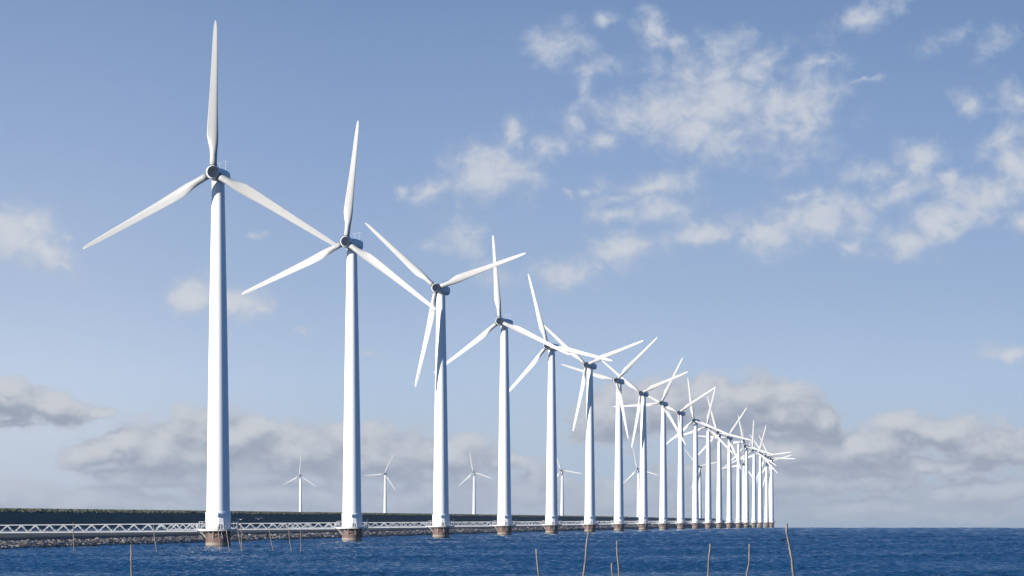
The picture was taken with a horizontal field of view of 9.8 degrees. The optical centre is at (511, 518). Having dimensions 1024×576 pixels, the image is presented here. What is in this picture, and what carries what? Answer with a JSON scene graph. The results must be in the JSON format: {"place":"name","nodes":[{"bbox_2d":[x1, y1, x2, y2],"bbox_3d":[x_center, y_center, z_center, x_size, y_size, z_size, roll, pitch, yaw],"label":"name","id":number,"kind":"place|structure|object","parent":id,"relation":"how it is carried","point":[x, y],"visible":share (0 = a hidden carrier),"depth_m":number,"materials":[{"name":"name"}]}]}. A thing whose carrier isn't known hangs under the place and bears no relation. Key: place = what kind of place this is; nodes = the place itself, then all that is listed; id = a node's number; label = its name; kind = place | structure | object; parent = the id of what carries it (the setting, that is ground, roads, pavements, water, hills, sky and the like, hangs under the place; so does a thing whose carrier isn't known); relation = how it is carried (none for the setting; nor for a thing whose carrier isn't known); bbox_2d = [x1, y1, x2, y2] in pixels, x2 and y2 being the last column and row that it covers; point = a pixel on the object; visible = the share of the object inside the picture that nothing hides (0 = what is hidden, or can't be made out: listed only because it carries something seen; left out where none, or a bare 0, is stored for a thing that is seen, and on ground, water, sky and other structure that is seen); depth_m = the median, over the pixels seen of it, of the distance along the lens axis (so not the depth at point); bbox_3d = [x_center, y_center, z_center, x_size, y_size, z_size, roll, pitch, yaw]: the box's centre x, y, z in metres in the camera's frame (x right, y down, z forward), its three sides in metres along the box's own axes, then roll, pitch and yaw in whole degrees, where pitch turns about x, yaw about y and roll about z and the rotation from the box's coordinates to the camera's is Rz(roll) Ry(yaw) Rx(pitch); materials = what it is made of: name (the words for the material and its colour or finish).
{"place":"outdoors","nodes":[
{"label":"outdoors","id":0,"kind":"place"},
{"bbox_2d":[0,522,691,533],"bbox_3d":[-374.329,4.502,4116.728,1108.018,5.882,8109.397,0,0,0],"label":"berm path","id":1,"kind":"structure","parent":0,"point":[109,529],"depth_m":1073.31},
{"bbox_2d":[0,523,197,532],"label":"footbridge","id":2,"kind":"object","parent":1,"relation":"on","point":[139,530],"visible":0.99,"depth_m":846.61,"materials":[{"name":"metal"}]},
{"bbox_2d":[143,522,335,529],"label":"footbridge","id":3,"kind":"object","parent":1,"relation":"on","point":[277,528],"visible":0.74,"depth_m":1057.53,"materials":[{"name":"metal"}]},
{"bbox_2d":[266,522,426,528],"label":"footbridge","id":4,"kind":"object","parent":1,"relation":"on","point":[419,526],"visible":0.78,"depth_m":1267.99,"materials":[{"name":"metal"}]},
{"bbox_2d":[365,522,492,526],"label":"footbridge","id":5,"kind":"object","parent":1,"relation":"on","point":[432,523],"visible":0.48,"depth_m":1479.80,"materials":[{"name":"metal"}]},
{"bbox_2d":[422,521,540,525],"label":"footbridge","id":6,"kind":"object","parent":1,"relation":"on","point":[513,524],"visible":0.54,"depth_m":1687.78,"materials":[{"name":"metal"}]},
{"bbox_2d":[476,521,580,524],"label":"footbridge","id":7,"kind":"object","parent":1,"relation":"on","point":[544,523],"visible":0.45,"depth_m":1894.93,"materials":[{"name":"metal"}]},
{"bbox_2d":[516,521,610,524],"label":"footbridge","id":8,"kind":"object","parent":1,"relation":"on","point":[562,524],"visible":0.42,"depth_m":2106.00,"materials":[{"name":"metal"}]},
{"bbox_2d":[562,521,635,523],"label":"footbridge","id":9,"kind":"object","parent":1,"relation":"on","point":[609,523],"visible":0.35,"depth_m":2317.20,"materials":[{"name":"metal"}]},
{"bbox_2d":[0,510,725,528],"bbox_3d":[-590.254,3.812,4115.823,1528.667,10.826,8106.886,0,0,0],"label":"dike","id":10,"kind":"structure","parent":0,"point":[27,520],"depth_m":1179.66,"materials":[{"name":"green stone"}]},
{"bbox_2d":[0,508,632,517],"bbox_3d":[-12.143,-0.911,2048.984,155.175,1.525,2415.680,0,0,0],"label":"grass","id":11,"kind":"structure","parent":10,"relation":"on","point":[18,510],"depth_m":1211.19,"materials":[{"name":"green plant"}]},
{"bbox_2d":[0,523,743,540],"bbox_3d":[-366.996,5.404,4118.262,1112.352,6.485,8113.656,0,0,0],"label":"asphalt slope","id":12,"kind":"structure","parent":0,"point":[39,536],"depth_m":999.44,"materials":[{"name":"grey asphalt"}]},
{"bbox_2d":[0,527,1023,575],"bbox_3d":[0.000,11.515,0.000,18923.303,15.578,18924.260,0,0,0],"label":"water","id":13,"kind":"structure","parent":0,"point":[912,551],"depth_m":636.46,"materials":[{"name":"blue liquid"}]},
{"bbox_2d":[130,544,132,575],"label":"fishing pole","id":14,"kind":"object","parent":13,"relation":"in","point":[131,559],"visible":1,"depth_m":365.95,"materials":[{"name":"brown wood"}]},
{"bbox_2d":[83,20,338,546],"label":"wind turbine","id":15,"kind":"object","parent":13,"relation":"in","point":[218,512],"visible":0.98,"depth_m":844.67,"materials":[{"name":"paint"}]},
{"bbox_2d":[283,457,314,511],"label":"wind turbine","id":16,"kind":"object","parent":13,"relation":"in","point":[300,497],"visible":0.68,"depth_m":6426.51,"materials":[{"name":"paint"}]},
{"bbox_2d":[241,120,436,540],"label":"wind turbine","id":17,"kind":"object","parent":13,"relation":"in","point":[351,527],"visible":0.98,"depth_m":1055.81,"materials":[{"name":"metal"}]},
{"bbox_2d":[365,456,395,512],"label":"wind turbine","id":18,"kind":"object","parent":13,"relation":"in","point":[385,498],"visible":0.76,"depth_m":6177.07,"materials":[{"name":"metal"}]},
{"bbox_2d":[365,223,525,537],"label":"wind turbine","id":19,"kind":"object","parent":13,"relation":"in","point":[440,522],"visible":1,"depth_m":1266.55,"materials":[{"name":"metal"}]},
{"bbox_2d":[460,451,491,513],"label":"wind turbine","id":20,"kind":"object","parent":13,"relation":"in","point":[474,502],"visible":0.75,"depth_m":5991.53,"materials":[{"name":"metal"}]},
{"bbox_2d":[434,235,569,535],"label":"wind turbine","id":21,"kind":"object","parent":13,"relation":"in","point":[504,525],"visible":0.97,"depth_m":1477.93,"materials":[{"name":"metal"}]},
{"bbox_2d":[535,549,539,575],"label":"fishing pole","id":22,"kind":"object","parent":13,"relation":"in","point":[537,563],"visible":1,"depth_m":365.95,"materials":[{"name":"brown wood"}]},
{"bbox_2d":[509,274,612,533],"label":"wind turbine","id":23,"kind":"object","parent":13,"relation":"in","point":[551,520],"visible":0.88,"depth_m":1686.71,"materials":[{"name":"metal"}]},
{"bbox_2d":[557,459,581,515],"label":"wind turbine","id":24,"kind":"object","parent":13,"relation":"in","point":[562,498],"visible":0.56,"depth_m":5794.27,"materials":[{"name":"metal"}]},
{"bbox_2d":[582,524,588,575],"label":"fishing pole","id":25,"kind":"object","parent":13,"relation":"in","point":[586,545],"visible":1,"depth_m":365.95,"materials":[{"name":"brown wood"}]},
{"bbox_2d":[544,325,643,532],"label":"wind turbine","id":26,"kind":"object","parent":13,"relation":"in","point":[590,516],"visible":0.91,"depth_m":1893.76,"materials":[{"name":"metal"}]},
{"bbox_2d":[561,337,657,530],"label":"wind turbine","id":27,"kind":"object","parent":13,"relation":"in","point":[618,523],"visible":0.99,"depth_m":2104.22,"materials":[{"name":"metal"}]},
{"bbox_2d":[616,541,619,575],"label":"fishing pole","id":28,"kind":"object","parent":13,"relation":"in","point":[617,558],"visible":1,"depth_m":365.96,"materials":[{"name":"brown wood"}]},
{"bbox_2d":[623,447,656,516],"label":"wind turbine","id":29,"kind":"object","parent":13,"relation":"in","point":[638,483],"visible":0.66,"depth_m":5650.48,"materials":[{"name":"metal"}]},
{"bbox_2d":[601,360,687,530],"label":"wind turbine","id":30,"kind":"object","parent":13,"relation":"in","point":[643,523],"visible":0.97,"depth_m":2315.69,"materials":[{"name":"metal"}]},
{"bbox_2d":[613,357,685,529],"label":"wind turbine","id":31,"kind":"object","parent":13,"relation":"in","point":[663,523],"visible":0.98,"depth_m":2513.41,"materials":[{"name":"metal"}]},
{"bbox_2d":[648,387,715,528],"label":"wind turbine","id":32,"kind":"object","parent":13,"relation":"in","point":[680,524],"visible":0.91,"depth_m":2734.83,"materials":[{"name":"metal"}]},
{"bbox_2d":[666,378,729,528],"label":"wind turbine","id":33,"kind":"object","parent":13,"relation":"in","point":[695,518],"visible":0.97,"depth_m":2946.33,"materials":[{"name":"metal"}]},
{"bbox_2d":[685,450,716,517],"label":"wind turbine","id":34,"kind":"object","parent":13,"relation":"in","point":[700,499],"visible":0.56,"depth_m":5386.85,"materials":[{"name":"metal"}]},
{"bbox_2d":[670,388,732,528],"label":"wind turbine","id":35,"kind":"object","parent":13,"relation":"in","point":[708,522],"visible":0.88,"depth_m":3143.39,"materials":[{"name":"metal"}]},
{"bbox_2d":[707,544,710,575],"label":"fishing pole","id":36,"kind":"object","parent":13,"relation":"in","point":[709,559],"visible":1,"depth_m":365.95,"materials":[{"name":"brown wood"}]},
{"bbox_2d":[698,408,746,527],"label":"wind turbine","id":37,"kind":"object","parent":13,"relation":"in","point":[729,520],"visible":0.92,"depth_m":3555.55,"materials":[{"name":"metal"}]},
{"bbox_2d":[698,396,751,527],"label":"wind turbine","id":38,"kind":"object","parent":13,"relation":"in","point":[719,522],"visible":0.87,"depth_m":3351.22,"materials":[{"name":"metal"}]},
{"bbox_2d":[733,428,745,527],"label":"wind turbine","id":39,"kind":"object","parent":13,"relation":"in","point":[738,522],"visible":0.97,"depth_m":3745.72,"materials":[{"name":"metal"}]},
{"bbox_2d":[722,441,756,521],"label":"wind turbine","id":40,"kind":"object","parent":13,"relation":"in","point":[743,485],"visible":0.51,"depth_m":5189.79,"materials":[{"name":"metal"}]},
{"bbox_2d":[746,544,749,575],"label":"fishing pole","id":41,"kind":"object","parent":13,"relation":"in","point":[748,561],"visible":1,"depth_m":365.95,"materials":[{"name":"brown wood"}]},
{"bbox_2d":[723,416,773,527],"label":"wind turbine","id":42,"kind":"object","parent":13,"relation":"in","point":[746,522],"visible":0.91,"depth_m":3959.13,"materials":[{"name":"metal"}]},
{"bbox_2d":[727,420,775,527],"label":"wind turbine","id":43,"kind":"object","parent":13,"relation":"in","point":[754,522],"visible":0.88,"depth_m":4191.77,"materials":[{"name":"metal"}]},
{"bbox_2d":[732,426,777,527],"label":"wind turbine","id":44,"kind":"object","parent":13,"relation":"in","point":[760,521],"visible":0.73,"depth_m":4374.99,"materials":[{"name":"metal"}]},
{"bbox_2d":[750,435,789,527],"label":"wind turbine","id":45,"kind":"object","parent":13,"relation":"in","point":[766,521],"visible":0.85,"depth_m":4557.10,"materials":[{"name":"metal"}]},
{"bbox_2d":[754,447,790,527],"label":"wind turbine","id":46,"kind":"object","parent":13,"relation":"in","point":[769,466],"visible":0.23,"depth_m":5022.30,"materials":[{"name":"metal"}]},
{"bbox_2d":[757,436,794,527],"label":"wind turbine","id":47,"kind":"object","parent":13,"relation":"in","point":[771,500],"visible":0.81,"depth_m":4717.39,"materials":[{"name":"metal"}]},
{"bbox_2d":[785,524,793,575],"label":"fishing pole","id":48,"kind":"object","parent":13,"relation":"in","point":[791,557],"visible":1,"depth_m":365.95,"materials":[{"name":"brown wood"}]},
{"bbox_2d":[0,0,1023,527],"label":"sky","id":49,"kind":"structure","parent":0,"point":[816,207],"materials":[{"name":"blue"}]},
{"bbox_2d":[670,525,751,528],"bbox_3d":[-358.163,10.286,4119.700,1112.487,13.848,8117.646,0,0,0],"label":"bank bed","id":50,"kind":"object","parent":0,"point":[702,526],"visible":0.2,"depth_m":3766.10,"materials":[{"name":"stone"}]},
{"bbox_2d":[0,524,671,548],"bbox_3d":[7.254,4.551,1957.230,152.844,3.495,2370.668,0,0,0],"label":"stones","id":51,"kind":"object","parent":50,"relation":"on","point":[179,539],"visible":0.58,"depth_m":1135.13,"materials":[{"name":"grey stone"}]}
]}

